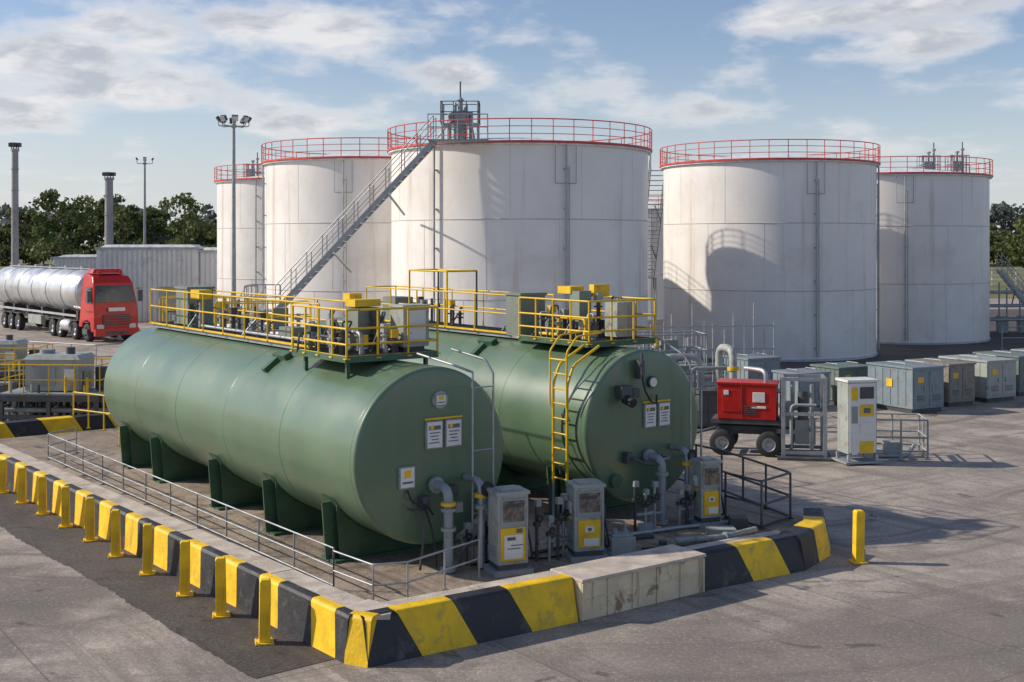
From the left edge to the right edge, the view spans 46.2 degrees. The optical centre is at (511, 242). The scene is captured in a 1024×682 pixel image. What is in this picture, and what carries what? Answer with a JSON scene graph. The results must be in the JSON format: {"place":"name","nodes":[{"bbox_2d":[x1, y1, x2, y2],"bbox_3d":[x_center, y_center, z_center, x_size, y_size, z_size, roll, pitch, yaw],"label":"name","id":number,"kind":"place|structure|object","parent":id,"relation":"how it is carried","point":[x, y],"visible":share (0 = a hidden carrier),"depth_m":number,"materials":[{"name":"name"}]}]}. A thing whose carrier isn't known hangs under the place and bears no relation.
{"place":"outdoors","nodes":[
{"label":"outdoors","id":0,"kind":"place"},
{"bbox_2d":[8,142,21,266],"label":"chimney stack","id":1,"kind":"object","parent":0,"point":[15,220],"depth_m":84.80,"materials":[{"name":"metal"}]},
{"bbox_2d":[102,172,115,244],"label":"chimney stack","id":2,"kind":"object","parent":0,"point":[108,214],"depth_m":94.72,"materials":[{"name":"metal"}]},
{"bbox_2d":[0,298,1023,681],"bbox_3d":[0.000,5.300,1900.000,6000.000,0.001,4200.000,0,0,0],"label":"ground","id":3,"kind":"structure","parent":0,"point":[932,590],"depth_m":17.26,"materials":[{"name":"concrete"}]},
{"bbox_2d":[0,353,16,419],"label":"generator skid","id":4,"kind":"object","parent":3,"relation":"on","point":[3,385],"visible":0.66,"depth_m":37.25,"materials":[{"name":"metal"}]},
{"bbox_2d":[0,335,52,391],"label":"generator skid","id":5,"kind":"object","parent":3,"relation":"on","point":[19,348],"visible":0.27,"depth_m":42.02,"materials":[{"name":"metal"}]},
{"bbox_2d":[0,347,110,421],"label":"generator skid","id":6,"kind":"object","parent":3,"relation":"on","point":[53,379],"visible":0.91,"depth_m":35.02,"materials":[{"name":"metal"}]},
{"bbox_2d":[0,412,118,438],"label":"striped barrier","id":7,"kind":"object","parent":3,"relation":"on","point":[27,427],"visible":0.2,"depth_m":32.70,"materials":[{"name":"yellow paint"}]},
{"bbox_2d":[0,264,142,341],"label":"tanker truck","id":8,"kind":"object","parent":3,"relation":"on","point":[88,303],"visible":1,"depth_m":66.73,"materials":[{"name":"red paint"}]},
{"bbox_2d":[51,255,96,268],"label":"corrugated shed","id":9,"kind":"structure","parent":3,"relation":"on","point":[78,260],"depth_m":101.70,"materials":[{"name":"white metal"}]},
{"bbox_2d":[28,341,121,368],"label":"guard railing","id":10,"kind":"object","parent":3,"relation":"on","point":[80,344],"visible":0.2,"depth_m":50.94,"materials":[{"name":"metal"}]},
{"bbox_2d":[135,157,153,244],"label":"floodlight mast","id":11,"kind":"object","parent":3,"relation":"on","point":[144,227],"visible":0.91,"depth_m":99.93,"materials":[{"name":"grey metal"}]},
{"bbox_2d":[94,245,206,321],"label":"corrugated shed","id":12,"kind":"structure","parent":3,"relation":"on","point":[145,268],"depth_m":80.56,"materials":[{"name":"white metal"}]},
{"bbox_2d":[0,489,334,677],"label":"asphalt strip","id":13,"kind":"object","parent":3,"relation":"on","point":[230,640],"visible":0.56,"depth_m":17.87,"materials":[{"name":"grey asphalt"}]},
{"bbox_2d":[0,459,9,493],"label":"bollard","id":14,"kind":"object","parent":13,"relation":"on","point":[3,476],"visible":1,"depth_m":25.38,"materials":[{"name":"yellow metal"}]},
{"bbox_2d":[15,467,28,503],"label":"bollard","id":15,"kind":"object","parent":13,"relation":"on","point":[22,476],"visible":1,"depth_m":24.38,"materials":[{"name":"yellow metal"}]},
{"bbox_2d":[35,476,49,515],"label":"bollard","id":16,"kind":"object","parent":13,"relation":"on","point":[42,495],"visible":1,"depth_m":23.38,"materials":[{"name":"yellow metal"}]},
{"bbox_2d":[58,486,72,527],"bbox_3d":[-8.332,4.920,22.400,0.245,0.749,0.245,0,0,-17],"label":"bollard","id":17,"kind":"object","parent":13,"relation":"on","point":[65,507],"visible":1,"depth_m":22.33,"materials":[{"name":"yellow metal"}]},
{"bbox_2d":[83,497,97,542],"bbox_3d":[-7.504,4.912,21.352,0.245,0.765,0.245,-1,0,-17],"label":"bollard","id":18,"kind":"object","parent":13,"relation":"on","point":[90,519],"visible":1,"depth_m":21.29,"materials":[{"name":"yellow metal"}]},
{"bbox_2d":[108,509,123,557],"bbox_3d":[-6.704,4.904,20.296,0.245,0.781,0.245,-1,1,-14],"label":"bollard","id":19,"kind":"object","parent":13,"relation":"on","point":[115,552],"visible":1,"depth_m":20.23,"materials":[{"name":"yellow metal"}]},
{"bbox_2d":[139,523,155,575],"bbox_3d":[-5.829,4.896,19.202,0.245,0.797,0.245,0,0,-16],"label":"bollard","id":20,"kind":"object","parent":13,"relation":"on","point":[147,547],"visible":1,"depth_m":19.13,"materials":[{"name":"yellow metal"}]},
{"bbox_2d":[0,443,363,662],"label":"striped barrier","id":21,"kind":"object","parent":13,"relation":"on","point":[312,612],"visible":0.8,"depth_m":18.43,"materials":[{"name":"black paint"}]},
{"bbox_2d":[176,540,192,597],"bbox_3d":[-4.919,4.888,18.054,0.245,0.813,0.245,0,-1,-14],"label":"bollard","id":22,"kind":"object","parent":13,"relation":"on","point":[185,591],"visible":1,"depth_m":17.98,"materials":[{"name":"yellow metal"}]},
{"bbox_2d":[212,556,229,618],"bbox_3d":[-4.135,4.880,17.045,0.245,0.829,0.245,-1,1,-14],"label":"bollard","id":23,"kind":"object","parent":13,"relation":"on","point":[220,578],"visible":1,"depth_m":16.98,"materials":[{"name":"yellow metal"}]},
{"bbox_2d":[255,578,273,645],"bbox_3d":[-3.274,4.872,15.900,0.245,0.845,0.245,1,0,-14],"label":"bollard","id":24,"kind":"object","parent":13,"relation":"on","point":[264,638],"visible":1,"depth_m":15.83,"materials":[{"name":"yellow metal"}]},
{"bbox_2d":[159,296,250,323],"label":"pipe manifold","id":25,"kind":"object","parent":3,"relation":"on","point":[238,306],"visible":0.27,"depth_m":45.34,"materials":[{"name":"grey paint"}]},
{"bbox_2d":[227,285,266,327],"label":"access stair","id":26,"kind":"object","parent":3,"relation":"on","point":[259,323],"visible":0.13,"depth_m":44.72,"materials":[{"name":"metal"}]},
{"bbox_2d":[214,300,311,331],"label":"pipe manifold","id":27,"kind":"object","parent":3,"relation":"on","point":[275,324],"visible":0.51,"depth_m":41.37,"materials":[{"name":"grey paint"}]},
{"bbox_2d":[244,115,436,334],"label":"access stair","id":28,"kind":"object","parent":3,"relation":"on","point":[361,220],"visible":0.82,"depth_m":44.96,"materials":[{"name":"metal"}]},
{"bbox_2d":[344,610,378,667],"bbox_3d":[-1.903,4.998,15.166,0.345,0.604,0.272,0,0,25],"label":"striped barrier","id":29,"kind":"object","parent":3,"relation":"on","point":[355,653],"visible":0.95,"depth_m":15.09,"materials":[{"name":"yellow paint"}]},
{"bbox_2d":[344,599,391,619],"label":"kerb corner block","id":30,"kind":"structure","parent":3,"relation":"on","point":[367,605],"depth_m":15.57,"materials":[{"name":"concrete"}]},
{"bbox_2d":[0,428,802,601],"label":"tank pad","id":31,"kind":"object","parent":3,"relation":"on","point":[105,443],"depth_m":21.66,"materials":[{"name":"concrete"}]},
{"bbox_2d":[73,391,119,444],"bbox_3d":[-10.787,4.438,31.716,4.164,1.324,1.888,0,0,26],"label":"yellow railing","id":32,"kind":"object","parent":31,"relation":"on","point":[103,413],"visible":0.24,"depth_m":32.86,"materials":[{"name":"metal"}]},
{"bbox_2d":[46,427,480,599],"bbox_3d":[-6.204,4.783,22.948,2.144,0.635,15.243,0,0,-43],"label":"pipe railing","id":33,"kind":"object","parent":31,"relation":"on","point":[64,452],"visible":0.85,"depth_m":19.61,"materials":[{"name":"metal"}]},
{"bbox_2d":[104,286,502,572],"bbox_3d":[-4.607,2.984,23.556,2.808,4.228,12.945,0,0,-36],"label":"horizontal fuel tank","id":34,"kind":"object","parent":31,"relation":"on","point":[356,437],"visible":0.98,"depth_m":20.12,"materials":[{"name":"green metal"}]},
{"bbox_2d":[463,513,487,565],"bbox_3d":[-0.475,4.708,19.200,0.831,0.783,0.411,0,0,-64],"label":"valve cluster","id":35,"kind":"object","parent":31,"relation":"on","point":[467,537],"visible":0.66,"depth_m":18.98,"materials":[{"name":"metal"}]},
{"bbox_2d":[307,269,701,526],"bbox_3d":[-1.041,2.853,26.671,2.991,4.489,12.775,0,0,-36],"label":"horizontal fuel tank","id":36,"kind":"object","parent":31,"relation":"on","point":[583,397],"visible":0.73,"depth_m":22.51,"materials":[{"name":"green metal"}]},
{"bbox_2d":[483,485,533,577],"bbox_3d":[-0.023,4.447,18.665,0.720,1.305,0.560,0,0,-22],"label":"fuel dispenser","id":37,"kind":"object","parent":31,"relation":"on","point":[508,528],"visible":0.99,"depth_m":18.46,"materials":[{"name":"grey paint"}]},
{"bbox_2d":[533,493,569,561],"bbox_3d":[0.669,4.585,19.398,0.458,1.029,0.748,0,0,28],"label":"valve cluster","id":38,"kind":"object","parent":31,"relation":"on","point":[558,521],"visible":0.98,"depth_m":19.26,"materials":[{"name":"metal"}]},
{"bbox_2d":[564,478,609,562],"bbox_3d":[1.229,4.473,19.460,0.720,1.255,0.560,0,0,-14],"label":"fuel dispenser","id":39,"kind":"object","parent":31,"relation":"on","point":[586,522],"visible":1,"depth_m":19.24,"materials":[{"name":"grey paint"}]},
{"bbox_2d":[470,515,757,565],"bbox_3d":[1.745,5.000,20.356,5.473,0.201,1.302,0,0,-18],"label":"pad pipework","id":40,"kind":"object","parent":31,"relation":"on","point":[734,523],"visible":0.69,"depth_m":20.85,"materials":[{"name":"grey paint"}]},
{"bbox_2d":[603,519,635,556],"bbox_3d":[1.730,4.838,19.795,0.574,0.525,0.534,0,0,-15],"label":"pump unit","id":41,"kind":"object","parent":31,"relation":"on","point":[623,541],"visible":0.7,"depth_m":19.61,"materials":[{"name":"grey paint"}]},
{"bbox_2d":[632,480,661,530],"bbox_3d":[2.465,4.654,21.364,0.741,0.891,0.429,0,0,-51],"label":"valve cluster","id":42,"kind":"object","parent":31,"relation":"on","point":[654,512],"visible":0.98,"depth_m":21.23,"materials":[{"name":"metal"}]},
{"bbox_2d":[676,480,695,524],"bbox_3d":[3.286,4.660,21.794,0.788,0.880,0.522,0,0,-72],"label":"valve cluster","id":43,"kind":"object","parent":31,"relation":"on","point":[687,499],"visible":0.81,"depth_m":21.64,"materials":[{"name":"metal"}]},
{"bbox_2d":[688,456,725,528],"bbox_3d":[3.558,4.492,21.764,0.620,1.215,0.500,0,0,-20],"label":"fuel dispenser","id":44,"kind":"object","parent":31,"relation":"on","point":[706,477],"visible":1,"depth_m":21.58,"materials":[{"name":"grey paint"}]},
{"bbox_2d":[678,444,793,529],"bbox_3d":[3.775,4.664,24.389,1.258,0.872,6.211,0,0,-20],"label":"guard railing","id":45,"kind":"object","parent":31,"relation":"on","point":[764,506],"visible":0.71,"depth_m":22.20,"materials":[{"name":"metal"}]},
{"bbox_2d":[360,570,577,667],"bbox_3d":[-0.615,4.999,16.147,3.268,0.603,0.660,0,0,-34],"label":"striped barrier","id":46,"kind":"object","parent":3,"relation":"on","point":[429,623],"visible":0.97,"depth_m":15.95,"materials":[{"name":"black paint"}]},
{"bbox_2d":[0,194,1021,263],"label":"tree line","id":47,"kind":"object","parent":3,"relation":"on","point":[123,221],"visible":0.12,"depth_m":283.60,"materials":[{"name":"green plant"}]},
{"bbox_2d":[550,544,705,620],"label":"retaining wall","id":48,"kind":"structure","parent":3,"relation":"on","point":[619,583],"depth_m":17.52,"materials":[{"name":"concrete"}]},
{"bbox_2d":[601,331,728,387],"bbox_3d":[4.200,4.013,36.500,5.200,2.573,1.308,0,0,-6],"label":"pipe manifold","id":49,"kind":"object","parent":3,"relation":"on","point":[660,346],"visible":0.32,"depth_m":36.45,"materials":[{"name":"grey paint"}]},
{"bbox_2d":[666,344,738,427],"bbox_3d":[5.317,4.095,34.383,2.871,2.410,1.238,0,0,0],"label":"pipe manifold","id":50,"kind":"object","parent":3,"relation":"on","point":[709,403],"visible":0.52,"depth_m":34.17,"materials":[{"name":"grey paint"}]},
{"bbox_2d":[643,303,774,387],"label":"pipe rack","id":51,"kind":"object","parent":3,"relation":"on","point":[707,376],"visible":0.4,"depth_m":42.11,"materials":[{"name":"metal"}]},
{"bbox_2d":[684,530,804,590],"bbox_3d":[3.651,5.024,19.111,2.181,0.553,0.659,0,0,-32],"label":"striped barrier","id":52,"kind":"object","parent":3,"relation":"on","point":[748,558],"visible":0.92,"depth_m":18.94,"materials":[{"name":"black paint"}]},
{"bbox_2d":[697,378,795,456],"bbox_3d":[5.926,4.395,30.415,2.512,1.810,1.200,0,0,16],"label":"compressor trailer","id":53,"kind":"object","parent":3,"relation":"on","point":[747,406],"visible":0.95,"depth_m":30.01,"materials":[{"name":"red paint"}]},
{"bbox_2d":[723,353,781,379],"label":"equipment cabinet","id":54,"kind":"object","parent":3,"relation":"on","point":[768,363],"visible":0.39,"depth_m":40.98,"materials":[{"name":"metal"}]},
{"bbox_2d":[744,366,832,461],"bbox_3d":[6.849,4.220,29.914,2.095,2.159,1.388,0,0,10],"label":"pump skid frame","id":55,"kind":"object","parent":3,"relation":"on","point":[803,425],"visible":0.98,"depth_m":29.63,"materials":[{"name":"metal"}]},
{"bbox_2d":[771,367,830,408],"bbox_3d":[9.302,4.663,38.596,1.380,1.273,1.290,0,0,-28],"label":"equipment cabinet","id":56,"kind":"object","parent":3,"relation":"on","point":[801,385],"visible":0.56,"depth_m":38.16,"materials":[{"name":"metal"}]},
{"bbox_2d":[779,519,829,569],"bbox_3d":[4.891,5.023,20.013,0.452,0.555,1.127,0,0,35],"label":"striped barrier","id":57,"kind":"object","parent":3,"relation":"on","point":[811,535],"visible":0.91,"depth_m":19.91,"materials":[{"name":"black paint"}]},
{"bbox_2d":[803,508,830,554],"bbox_3d":[5.372,5.073,21.175,0.454,0.454,1.582,0,0,14],"label":"striped barrier","id":58,"kind":"object","parent":3,"relation":"on","point":[815,514],"visible":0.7,"depth_m":21.42,"materials":[{"name":"yellow paint"}]},
{"bbox_2d":[810,361,867,404],"bbox_3d":[11.002,4.638,39.996,1.580,1.323,1.390,0,0,-28],"label":"equipment cabinet","id":59,"kind":"object","parent":3,"relation":"on","point":[846,369],"visible":0.44,"depth_m":39.42,"materials":[{"name":"metal"}]},
{"bbox_2d":[832,377,882,465],"bbox_3d":[8.320,4.285,28.950,0.950,2.030,0.750,0,0,-12],"label":"card reader kiosk","id":60,"kind":"object","parent":3,"relation":"on","point":[856,415],"visible":1,"depth_m":28.68,"materials":[{"name":"metal"}]},
{"bbox_2d":[848,509,867,563],"bbox_3d":[5.746,4.862,19.897,0.250,0.865,0.250,1,0,-9],"label":"bollard","id":61,"kind":"object","parent":3,"relation":"on","point":[858,540],"visible":1,"depth_m":19.83,"materials":[{"name":"yellow metal"}]},
{"bbox_2d":[872,413,930,459],"bbox_3d":[9.537,4.793,29.774,1.435,1.013,1.224,0,0,7],"label":"guard railing","id":62,"kind":"object","parent":3,"relation":"on","point":[892,448],"visible":0.84,"depth_m":29.59,"materials":[{"name":"grey metal"}]},
{"bbox_2d":[866,360,945,412],"bbox_3d":[12.552,4.538,38.296,1.430,1.523,1.990,0,0,-28],"label":"equipment cabinet","id":63,"kind":"object","parent":3,"relation":"on","point":[906,386],"visible":0.98,"depth_m":37.62,"materials":[{"name":"metal"}]},
{"bbox_2d":[905,357,976,406],"bbox_3d":[14.202,4.563,39.796,1.280,1.473,1.890,0,0,-28],"label":"equipment cabinet","id":64,"kind":"object","parent":3,"relation":"on","point":[959,383],"visible":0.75,"depth_m":39.02,"materials":[{"name":"metal"}]},
{"bbox_2d":[938,354,1017,402],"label":"equipment cabinet","id":65,"kind":"object","parent":3,"relation":"on","point":[995,378],"visible":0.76,"depth_m":40.13,"materials":[{"name":"metal"}]},
{"bbox_2d":[973,350,1023,395],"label":"equipment cabinet","id":66,"kind":"object","parent":3,"relation":"on","point":[1016,354],"visible":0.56,"depth_m":41.52,"materials":[{"name":"metal"}]},
{"bbox_2d":[0,245,1023,297],"bbox_3d":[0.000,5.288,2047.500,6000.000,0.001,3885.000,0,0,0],"label":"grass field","id":67,"kind":"structure","parent":0,"point":[994,285],"depth_m":189.44,"materials":[{"name":"green plant"}]},
{"bbox_2d":[28,188,101,260],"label":"deciduous tree","id":68,"kind":"object","parent":67,"relation":"on","point":[52,196],"visible":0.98,"depth_m":220.43,"materials":[{"name":"green plant"}]},
{"bbox_2d":[158,192,209,244],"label":"deciduous tree","id":69,"kind":"object","parent":67,"relation":"on","point":[190,201],"visible":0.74,"depth_m":199.28,"materials":[{"name":"green plant"}]},
{"bbox_2d":[0,201,1023,251],"bbox_3d":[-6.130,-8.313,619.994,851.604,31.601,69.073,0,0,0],"label":"distant woodland","id":70,"kind":"object","parent":67,"relation":"on","point":[1002,213],"visible":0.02,"depth_m":612.23,"materials":[{"name":"green plant"}]},
{"bbox_2d":[0,236,1023,265],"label":"hedgerow","id":71,"kind":"object","parent":67,"relation":"on","point":[999,248],"visible":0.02,"depth_m":273.57,"materials":[{"name":"green plant"}]},
{"bbox_2d":[0,268,1023,280],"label":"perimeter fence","id":72,"kind":"object","parent":67,"relation":"on","point":[992,274],"visible":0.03,"depth_m":149.97,"materials":[{"name":"grey metal"}]},
{"bbox_2d":[1003,216,1023,267],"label":"deciduous tree","id":73,"kind":"object","parent":67,"relation":"on","point":[1015,245],"visible":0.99,"depth_m":223.60,"materials":[{"name":"green plant"}]},
{"bbox_2d":[0,0,1023,244],"label":"sky","id":74,"kind":"structure","parent":0,"point":[89,88],"materials":[{"name":"blue"}]},
{"bbox_2d":[648,309,1023,374],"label":"bund floor","id":75,"kind":"structure","parent":0,"point":[894,352],"depth_m":60.20,"materials":[{"name":"grey concrete"}]},
{"bbox_2d":[197,247,216,319],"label":"corrugated shed","id":76,"kind":"structure","parent":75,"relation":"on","point":[207,266],"depth_m":81.26,"materials":[{"name":"white metal"}]},
{"bbox_2d":[216,115,251,307],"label":"floodlight mast","id":77,"kind":"object","parent":75,"relation":"on","point":[223,119],"visible":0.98,"depth_m":65.91,"materials":[{"name":"grey metal"}]},
{"bbox_2d":[214,152,264,332],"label":"white storage tank","id":78,"kind":"object","parent":75,"relation":"on","point":[248,228],"visible":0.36,"depth_m":71.53,"materials":[{"name":"metal"}]},
{"bbox_2d":[261,137,421,333],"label":"white storage tank","id":79,"kind":"object","parent":75,"relation":"on","point":[309,200],"visible":0.46,"depth_m":53.56,"materials":[{"name":"metal"}]},
{"bbox_2d":[387,81,652,348],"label":"white storage tank","id":80,"kind":"object","parent":75,"relation":"on","point":[547,215],"visible":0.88,"depth_m":45.57,"materials":[{"name":"metal"}]},
{"bbox_2d":[427,113,488,142],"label":"stair landing","id":81,"kind":"object","parent":80,"relation":"on","point":[457,140],"visible":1,"depth_m":44.20,"materials":[{"name":"grey paint"}]},
{"bbox_2d":[648,196,662,320],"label":"white storage tank","id":82,"kind":"object","parent":75,"relation":"on","point":[659,260],"visible":0.03,"depth_m":82.00,"materials":[{"name":"metal"}]},
{"bbox_2d":[648,150,666,330],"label":"access stair","id":83,"kind":"object","parent":75,"relation":"on","point":[659,214],"visible":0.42,"depth_m":65.74,"materials":[{"name":"grey metal"}]},
{"bbox_2d":[659,139,880,361],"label":"white storage tank","id":84,"kind":"object","parent":75,"relation":"on","point":[788,244],"visible":0.99,"depth_m":54.12,"materials":[{"name":"metal"}]},
{"bbox_2d":[845,142,992,344],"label":"white storage tank","id":85,"kind":"object","parent":75,"relation":"on","point":[934,256],"visible":0.69,"depth_m":62.77,"materials":[{"name":"metal"}]},
{"bbox_2d":[990,282,1023,333],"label":"pipe rack","id":86,"kind":"object","parent":75,"relation":"on","point":[1001,320],"visible":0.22,"depth_m":70.33,"materials":[{"name":"grey metal"}]},
{"bbox_2d":[996,253,1023,305],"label":"access stair","id":87,"kind":"object","parent":75,"relation":"on","point":[1007,280],"visible":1,"depth_m":66.20,"materials":[{"name":"metal"}]},
{"bbox_2d":[1000,326,1023,348],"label":"guard railing","id":88,"kind":"object","parent":75,"relation":"on","point":[1002,337],"visible":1,"depth_m":60.01,"materials":[{"name":"metal"}]}
]}

